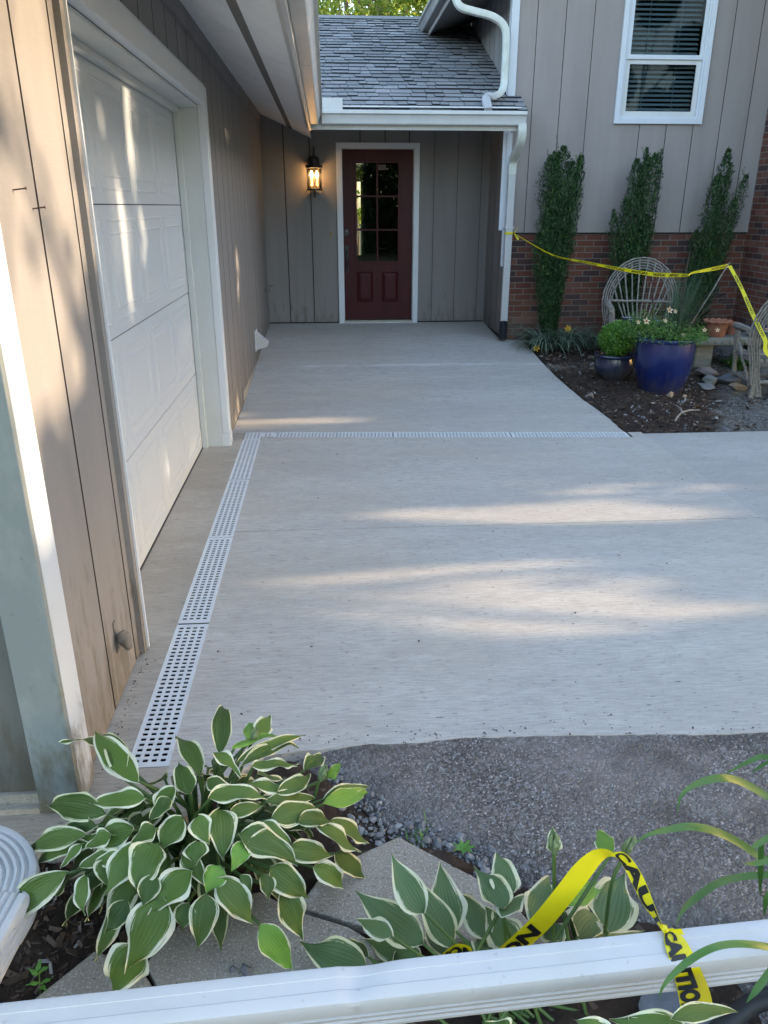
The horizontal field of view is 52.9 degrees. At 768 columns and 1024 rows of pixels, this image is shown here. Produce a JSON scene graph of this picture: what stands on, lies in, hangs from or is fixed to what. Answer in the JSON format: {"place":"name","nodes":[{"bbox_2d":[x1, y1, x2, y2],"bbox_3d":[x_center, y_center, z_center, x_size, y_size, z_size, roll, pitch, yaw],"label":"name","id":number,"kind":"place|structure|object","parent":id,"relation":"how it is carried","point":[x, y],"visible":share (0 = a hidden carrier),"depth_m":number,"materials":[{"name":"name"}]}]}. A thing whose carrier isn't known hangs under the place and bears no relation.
{"place":"outdoors","nodes":[
{"label":"outdoors","id":0,"kind":"place"},
{"bbox_2d":[0,433,244,863],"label":"concrete apron","id":1,"kind":"object","parent":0,"point":[169,569],"visible":0.42,"depth_m":3.61,"materials":[{"name":"grey concrete"}]},
{"bbox_2d":[321,0,422,208],"label":"sky","id":2,"kind":"structure","parent":0,"point":[359,199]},
{"bbox_2d":[0,761,761,1023],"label":"garden bed","id":3,"kind":"object","parent":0,"point":[725,995],"visible":0.11,"depth_m":1.93,"materials":[{"name":"soil"}]},
{"bbox_2d":[25,960,52,993],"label":"seedling","id":4,"kind":"object","parent":3,"relation":"on","point":[37,970],"visible":1,"depth_m":1.76,"materials":[{"name":"green plant"}]},
{"bbox_2d":[35,952,151,998],"bbox_3d":[-0.659,1.114,1.763,0.306,0.050,0.215,-1,22,-4],"label":"paving stone","id":5,"kind":"object","parent":3,"relation":"on","point":[86,976],"visible":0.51,"depth_m":1.78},
{"bbox_2d":[0,861,264,1002],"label":"bark mulch","id":6,"kind":"object","parent":3,"relation":"on","point":[17,977],"visible":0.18,"depth_m":1.90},
{"bbox_2d":[16,705,369,990],"bbox_3d":[-0.498,0.806,1.986,0.942,0.406,0.721,-1,22,-4],"label":"hosta","id":7,"kind":"object","parent":3,"relation":"on","point":[141,864],"visible":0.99,"depth_m":1.84,"materials":[{"name":"green plant"}]},
{"bbox_2d":[148,892,406,1023],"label":"paving stone","id":8,"kind":"object","parent":3,"relation":"on","point":[179,957],"visible":0.31,"depth_m":1.85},
{"bbox_2d":[229,965,235,972],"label":"stone","id":9,"kind":"object","parent":8,"relation":"on","point":[232,968],"visible":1,"depth_m":1.80,"materials":[{"name":"grey stone"}]},
{"bbox_2d":[241,963,252,975],"bbox_3d":[-0.321,1.064,1.795,0.034,0.030,0.026,9,23,21],"label":"stone","id":10,"kind":"object","parent":8,"relation":"on","point":[246,970],"visible":0.9,"depth_m":1.79,"materials":[{"name":"grey stone"}]},
{"bbox_2d":[299,756,533,891],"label":"gravel","id":11,"kind":"structure","parent":3,"relation":"on","point":[450,847],"depth_m":2.23,"materials":[{"name":"grey gravel"}]},
{"bbox_2d":[391,807,428,845],"bbox_3d":[0.092,0.922,2.202,0.095,0.045,0.165,20,29,40],"label":"grass tuft","id":12,"kind":"object","parent":11,"relation":"on","point":[422,836],"visible":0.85,"depth_m":2.21,"materials":[{"name":"green plant"}]},
{"bbox_2d":[452,838,474,853],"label":"weed","id":13,"kind":"object","parent":11,"relation":"on","point":[463,847],"visible":1,"depth_m":2.15,"materials":[{"name":"green plant"}]},
{"bbox_2d":[304,838,547,950],"bbox_3d":[0.128,1.005,2.040,0.654,0.050,0.300,4,22,10],"label":"paving stone","id":14,"kind":"object","parent":3,"relation":"on","point":[342,907],"visible":0.34,"depth_m":2.03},
{"bbox_2d":[299,827,644,1023],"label":"hosta","id":15,"kind":"object","parent":3,"relation":"on","point":[445,907],"visible":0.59,"depth_m":1.77,"materials":[{"name":"green plant"}]},
{"bbox_2d":[485,1001,737,1023],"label":"hosta","id":16,"kind":"object","parent":3,"relation":"on","point":[694,1012],"visible":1,"depth_m":1.39,"materials":[{"name":"green plant"}]},
{"bbox_2d":[638,991,747,1023],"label":"slate slab","id":17,"kind":"structure","parent":3,"relation":"on","point":[669,1001],"depth_m":1.73,"materials":[{"name":"grey stone"}]},
{"bbox_2d":[708,986,767,1023],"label":"drain hose","id":18,"kind":"object","parent":17,"relation":"on","point":[752,1008],"visible":0.83,"depth_m":1.64,"materials":[{"name":"black plastic"}]},
{"bbox_2d":[637,754,767,1002],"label":"daylily","id":19,"kind":"object","parent":3,"relation":"on","point":[760,874],"visible":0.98,"depth_m":1.80,"materials":[{"name":"green plant"}]},
{"bbox_2d":[232,223,576,438],"bbox_3d":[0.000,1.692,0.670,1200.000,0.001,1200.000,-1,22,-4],"label":"ground","id":20,"kind":"structure","parent":0,"point":[360,254],"depth_m":35.00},
{"bbox_2d":[318,0,340,14],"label":"tree","id":21,"kind":"object","parent":20,"relation":"on","point":[325,11],"visible":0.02,"depth_m":19.67,"materials":[{"name":"green plant"}]},
{"bbox_2d":[356,190,360,254],"bbox_3d":[-0.576,-7.114,19.753,1.579,2.334,1.659,-1,22,-4],"label":"tree","id":22,"kind":"object","parent":20,"relation":"on","point":[358,226],"visible":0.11,"depth_m":19.77,"materials":[{"name":"green plant"}]},
{"bbox_2d":[320,0,411,208],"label":"tree","id":23,"kind":"object","parent":20,"relation":"on","point":[345,6],"visible":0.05,"depth_m":26.58,"materials":[{"name":"green plant"}]},
{"bbox_2d":[318,0,427,15],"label":"tree","id":24,"kind":"object","parent":20,"relation":"on","point":[382,9],"visible":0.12,"depth_m":19.95,"materials":[{"name":"green plant"}]},
{"bbox_2d":[386,0,428,15],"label":"tree","id":25,"kind":"object","parent":20,"relation":"on","point":[406,8],"visible":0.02,"depth_m":19.80,"materials":[{"name":"green plant"}]},
{"bbox_3d":[-0.876,1.207,1.440,0.180,0.335,0.140,-1,22,-4],"label":"support block","id":26,"kind":"object","parent":20,"relation":"on","visible":0},
{"bbox_2d":[0,919,767,1023],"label":"downspout extension","id":27,"kind":"object","parent":26,"relation":"on","point":[418,989],"visible":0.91,"depth_m":1.45,"materials":[{"name":"metal"}]},
{"bbox_2d":[442,849,711,1006],"bbox_3d":[0.405,0.868,1.617,0.573,0.309,0.194,5,22,11],"label":"caution tape","id":28,"kind":"object","parent":27,"relation":"attached to","point":[691,985],"visible":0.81,"depth_m":1.63,"materials":[{"name":"yellow plastic"}]},
{"bbox_2d":[163,321,767,824],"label":"concrete slab","id":29,"kind":"structure","parent":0,"point":[347,605],"depth_m":3.81,"materials":[{"name":"grey concrete"}]},
{"bbox_2d":[135,434,511,767],"bbox_3d":[0.551,0.183,4.243,2.999,0.126,4.260,-1,22,-4],"label":"drain channel","id":30,"kind":"object","parent":29,"relation":"in","point":[146,755],"visible":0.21,"depth_m":3.23,"materials":[{"name":"grey plastic"}]},
{"bbox_2d":[118,767,168,801],"bbox_3d":[-0.741,0.916,2.318,0.134,0.090,0.330,-1,22,-4],"label":"slab end patch","id":31,"kind":"object","parent":30,"relation":"on","point":[149,775],"visible":0.14,"depth_m":2.42,"materials":[{"name":"concrete"}]},
{"bbox_2d":[132,624,208,767],"bbox_3d":[-0.784,0.647,2.878,0.133,0.005,0.905,-1,22,-4],"label":"drain grate","id":32,"kind":"object","parent":30,"relation":"on","point":[152,752],"visible":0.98,"depth_m":2.80,"materials":[{"name":"grey plastic"}]},
{"bbox_2d":[178,537,232,623],"bbox_3d":[-0.848,0.307,3.733,0.133,0.005,0.918,-1,22,-4],"label":"drain grate","id":33,"kind":"object","parent":30,"relation":"on","point":[210,546],"visible":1,"depth_m":3.66,"materials":[{"name":"grey plastic"}]},
{"bbox_2d":[208,480,248,537],"bbox_3d":[-0.913,-0.035,4.601,0.133,0.005,0.935,-1,22,-4],"label":"drain grate","id":34,"kind":"object","parent":30,"relation":"on","point":[225,531],"visible":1,"depth_m":4.53,"materials":[{"name":"grey plastic"}]},
{"bbox_2d":[229,440,259,479],"bbox_3d":[-0.979,-0.380,5.471,0.133,0.005,0.925,-1,22,-4],"label":"drain grate","id":35,"kind":"object","parent":30,"relation":"on","point":[251,445],"visible":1,"depth_m":5.42,"materials":[{"name":"grey plastic"}]},
{"bbox_2d":[244,432,274,439],"bbox_3d":[-0.969,-0.591,6.003,0.226,0.002,0.200,-1,22,-4],"label":"drain corner grate","id":36,"kind":"object","parent":30,"relation":"on","point":[249,436],"visible":1,"depth_m":6.01,"materials":[{"name":"grey plastic"}]},
{"bbox_2d":[273,432,392,436],"bbox_3d":[-0.395,-0.603,6.036,0.925,0.005,0.133,0,22,0],"label":"drain grate","id":37,"kind":"object","parent":30,"relation":"on","point":[336,434],"visible":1,"depth_m":6.04,"materials":[{"name":"grey plastic"}]},
{"bbox_2d":[393,432,510,436],"bbox_3d":[0.531,-0.604,6.038,0.913,0.005,0.133,0,22,0],"label":"drain grate","id":38,"kind":"object","parent":30,"relation":"on","point":[451,434],"visible":1,"depth_m":6.04,"materials":[{"name":"grey plastic"}]},
{"bbox_2d":[510,432,629,436],"bbox_3d":[1.450,-0.606,6.041,0.913,0.005,0.133,0,22,0],"label":"drain grate","id":39,"kind":"object","parent":30,"relation":"on","point":[569,434],"visible":1,"depth_m":6.04,"materials":[{"name":"grey plastic"}]},
{"bbox_2d":[0,0,767,815],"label":"house","id":40,"kind":"structure","parent":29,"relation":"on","point":[154,154],"depth_m":5.59,"materials":[{"name":"beige paint"}]},
{"bbox_2d":[0,825,40,982],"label":"downspout elbow","id":41,"kind":"object","parent":40,"relation":"attached to","point":[19,863],"visible":0.87,"depth_m":1.82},
{"bbox_2d":[112,620,132,652],"bbox_3d":[-0.925,0.442,2.731,0.058,0.121,0.052,-1,22,-4],"label":"hose bib","id":42,"kind":"object","parent":40,"relation":"attached to","point":[122,638],"visible":1,"depth_m":2.72,"materials":[{"name":"metal"}]},
{"bbox_2d":[73,51,202,571],"bbox_3d":[-1.256,-0.998,4.009,0.036,2.223,2.824,-1,22,-4],"label":"garage door","id":43,"kind":"structure","parent":40,"relation":"in","point":[129,136],"depth_m":4.01,"materials":[{"name":"metal"}]},
{"bbox_2d":[255,329,268,350],"bbox_3d":[-1.306,-1.842,8.272,0.130,0.205,0.224,-1,22,-4],"label":"vent hood","id":44,"kind":"object","parent":40,"relation":"attached to","point":[261,341],"visible":1,"depth_m":8.19,"materials":[{"name":"plastic"}]},
{"bbox_2d":[305,146,323,196],"bbox_3d":[-0.863,-4.198,9.524,0.215,0.584,0.215,19,28,39],"label":"wall lantern","id":45,"kind":"object","parent":40,"relation":"attached to","point":[313,163],"depth_m":9.51,"materials":[{"name":"black metal"}]},
{"bbox_2d":[342,149,412,318],"bbox_3d":[-0.077,-3.551,9.994,0.891,2.070,0.112,-1,22,-4],"label":"front door","id":46,"kind":"structure","parent":40,"relation":"in","point":[377,289],"depth_m":10.10,"materials":[{"name":"red paint"}]},
{"bbox_2d":[504,228,767,356],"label":"caution tape","id":47,"kind":"object","parent":40,"relation":"attached to","point":[753,316],"visible":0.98,"depth_m":7.08,"materials":[{"name":"yellow plastic"}]},
{"bbox_2d":[613,0,718,123],"bbox_3d":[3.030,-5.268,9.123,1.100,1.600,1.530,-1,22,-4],"label":"window frame","id":48,"kind":"structure","parent":40,"relation":"in","point":[666,47],"depth_m":8.62,"materials":[{"name":"white paint"}]},
{"bbox_2d":[98,357,759,773],"bbox_3d":[0.384,-0.621,5.879,3.100,0.146,7.283,-1,22,-4],"label":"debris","id":49,"kind":"object","parent":29,"relation":"on","point":[418,641],"visible":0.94,"depth_m":2.65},
{"bbox_2d":[295,733,767,1023],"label":"asphalt driveway","id":50,"kind":"structure","parent":0,"point":[514,800],"depth_m":2.33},
{"bbox_2d":[617,316,665,327],"bbox_3d":[2.759,-2.021,8.270,0.460,0.109,0.440,4,22,9],"label":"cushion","id":51,"kind":"object","parent":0,"point":[625,318],"visible":0.27,"depth_m":8.26,"materials":[{"name":"green fabric"}]},
{"bbox_2d":[523,340,767,433],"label":"garden bed soil","id":52,"kind":"structure","parent":0,"point":[747,413],"depth_m":7.16,"materials":[{"name":"brown soil"}]},
{"bbox_2d":[504,322,581,356],"bbox_3d":[1.870,-2.012,8.976,0.982,0.358,0.976,-1,22,-4],"label":"daylily","id":53,"kind":"object","parent":52,"relation":"on","point":[535,340],"visible":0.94,"depth_m":8.88,"materials":[{"name":"green plant"}]},
{"bbox_2d":[530,137,585,336],"bbox_3d":[1.943,-3.031,8.780,0.584,2.294,0.347,-1,22,-4],"label":"columnar holly","id":54,"kind":"object","parent":52,"relation":"on","point":[550,288],"visible":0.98,"depth_m":8.68,"materials":[{"name":"green plant"}]},
{"bbox_2d":[529,323,601,353],"bbox_3d":[2.143,-2.017,9.051,1.040,0.351,0.979,-1,22,-4],"label":"daylily","id":55,"kind":"object","parent":52,"relation":"on","point":[578,337],"visible":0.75,"depth_m":8.93,"materials":[{"name":"green plant"}]},
{"bbox_2d":[569,328,603,349],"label":"daylily","id":56,"kind":"object","parent":52,"relation":"on","point":[591,342],"visible":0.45,"depth_m":8.98,"materials":[{"name":"green plant"}]},
{"bbox_2d":[594,351,634,380],"bbox_3d":[2.326,-1.477,7.806,0.420,0.250,0.420,-1,22,-4],"label":"blue bowl planter","id":57,"kind":"object","parent":52,"relation":"on","point":[613,368],"visible":0.82,"depth_m":7.66,"materials":[{"name":"ceramic"}]},
{"bbox_2d":[596,320,636,356],"bbox_3d":[2.319,-1.726,7.702,0.411,0.392,0.395,-1,22,-4],"label":"boxwood","id":58,"kind":"object","parent":57,"relation":"on","point":[616,337],"visible":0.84,"depth_m":7.63,"materials":[{"name":"green plant"}]},
{"bbox_2d":[606,147,663,338],"bbox_3d":[2.814,-2.989,8.859,0.591,2.189,0.320,-1,22,-4],"label":"columnar holly","id":59,"kind":"object","parent":52,"relation":"on","point":[633,244],"visible":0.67,"depth_m":8.72,"materials":[{"name":"green plant"}]},
{"bbox_2d":[602,257,685,348],"bbox_3d":[2.769,-2.144,8.286,0.812,1.093,0.727,4,22,9],"label":"twig chair","id":60,"kind":"object","parent":52,"relation":"on","point":[609,312],"visible":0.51,"depth_m":8.45,"materials":[{"name":"grey wood"}]},
{"bbox_2d":[635,333,697,393],"bbox_3d":[2.663,-1.407,7.363,0.552,0.522,0.552,-1,22,-4],"label":"blue planter","id":61,"kind":"object","parent":52,"relation":"on","point":[665,367],"visible":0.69,"depth_m":7.17,"materials":[{"name":"ceramic"}]},
{"bbox_2d":[651,266,654,339],"bbox_3d":[2.507,-1.910,7.195,0.124,0.736,0.018,-1,22,-4],"label":"garden stake","id":62,"kind":"object","parent":61,"relation":"in","point":[652,296],"visible":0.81,"depth_m":7.16,"materials":[{"name":"wood"}]},
{"bbox_2d":[620,302,719,344],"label":"bedding flowers","id":63,"kind":"object","parent":61,"relation":"in","point":[647,326],"visible":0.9,"depth_m":7.11,"materials":[{"name":"green plant"}]},
{"bbox_2d":[674,252,689,340],"bbox_3d":[2.739,-1.942,7.114,0.044,0.855,0.018,-1,22,-4],"label":"garden stake","id":64,"kind":"object","parent":61,"relation":"in","point":[683,290],"visible":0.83,"depth_m":7.07,"materials":[{"name":"wood"}]},
{"bbox_2d":[686,262,729,332],"bbox_3d":[3.006,-1.952,7.270,0.396,0.764,0.018,-1,22,-4],"label":"garden stake","id":65,"kind":"object","parent":61,"relation":"in","point":[709,295],"visible":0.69,"depth_m":7.24,"materials":[{"name":"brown wood"}]},
{"bbox_2d":[667,391,673,397],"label":"stone","id":66,"kind":"object","parent":52,"relation":"on","point":[670,394],"visible":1,"depth_m":7.15,"materials":[{"name":"beige stone"}]},
{"bbox_2d":[675,405,698,421],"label":"twig","id":67,"kind":"object","parent":52,"relation":"on","point":[680,413],"visible":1,"depth_m":6.60,"materials":[{"name":"grey wood"}]},
{"bbox_2d":[634,350,767,430],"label":"bed gravel","id":68,"kind":"structure","parent":52,"relation":"on","point":[716,417],"depth_m":6.79,"materials":[{"name":"stone"}]},
{"bbox_2d":[697,383,714,389],"bbox_3d":[3.172,-1.237,7.585,0.158,0.041,0.229,-1,22,-4],"label":"flat rock","id":69,"kind":"object","parent":52,"relation":"on","point":[705,386],"visible":1,"depth_m":7.54,"materials":[{"name":"grey stone"}]},
{"bbox_2d":[695,367,718,375],"bbox_3d":[3.326,-1.444,7.950,0.183,0.100,0.237,-1,22,-4],"label":"flat rock","id":70,"kind":"object","parent":52,"relation":"on","point":[704,371],"visible":0.87,"depth_m":7.88,"materials":[{"name":"grey stone"}]},
{"bbox_2d":[702,375,718,384],"bbox_3d":[3.267,-1.329,7.740,0.156,0.095,0.280,13,25,29],"label":"flat rock","id":71,"kind":"object","parent":52,"relation":"on","point":[709,379],"visible":0.92,"depth_m":7.64,"materials":[{"name":"grey stone"}]},
{"bbox_2d":[683,147,750,332],"bbox_3d":[3.789,-3.016,8.901,0.591,2.203,0.438,10,24,24],"label":"columnar holly","id":72,"kind":"object","parent":52,"relation":"on","point":[708,253],"visible":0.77,"depth_m":8.83,"materials":[{"name":"green plant"}]},
{"bbox_2d":[718,373,740,383],"bbox_3d":[3.452,-1.330,7.761,0.180,0.129,0.218,-8,23,-19],"label":"flat rock","id":73,"kind":"object","parent":52,"relation":"on","point":[728,378],"visible":0.7,"depth_m":7.69,"materials":[{"name":"grey stone"}]},
{"bbox_2d":[692,333,767,367],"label":"stone bench","id":74,"kind":"object","parent":52,"relation":"on","point":[703,354],"visible":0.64,"depth_m":8.25,"materials":[{"name":"grey stone"}]},
{"bbox_2d":[703,318,732,336],"bbox_3d":[3.554,-1.967,8.243,0.297,0.176,0.297,-1,22,-4],"label":"terracotta pot","id":75,"kind":"object","parent":74,"relation":"on","point":[712,324],"visible":0.92,"depth_m":8.18,"materials":[{"name":"orange ceramic"}]},
{"bbox_2d":[726,322,739,334],"bbox_3d":[3.775,-1.993,8.379,0.160,0.125,0.160,-1,22,-4],"label":"terracotta pot","id":76,"kind":"object","parent":74,"relation":"on","point":[730,330],"visible":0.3,"depth_m":8.34,"materials":[{"name":"orange ceramic"}]},
{"bbox_2d":[729,382,747,390],"bbox_3d":[3.450,-1.220,7.528,0.176,0.090,0.106,-1,22,-4],"label":"tan rock","id":77,"kind":"object","parent":52,"relation":"on","point":[737,386],"visible":1,"depth_m":7.50,"materials":[{"name":"beige stone"}]},
{"bbox_2d":[715,352,766,369],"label":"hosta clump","id":78,"kind":"object","parent":52,"relation":"on","point":[738,363],"visible":0.61,"depth_m":8.23,"materials":[{"name":"green plant"}]},
{"bbox_2d":[731,300,767,398],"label":"twig chair","id":79,"kind":"object","parent":52,"relation":"on","point":[754,355],"visible":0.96,"depth_m":7.21,"materials":[{"name":"grey wood"}]},
{"bbox_2d":[645,259,744,340],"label":"ornamental grass","id":80,"kind":"object","parent":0,"point":[684,314],"depth_m":7.15,"materials":[{"name":"green plant"}]},
{"bbox_2d":[644,431,767,522],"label":"old concrete driveway","id":81,"kind":"structure","parent":0,"point":[734,465],"depth_m":5.48,"materials":[{"name":"grey concrete"}]},
{"bbox_2d":[748,323,766,336],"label":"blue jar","id":82,"kind":"object","parent":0,"point":[765,327],"visible":0.17,"depth_m":8.17,"materials":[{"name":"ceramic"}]}
]}

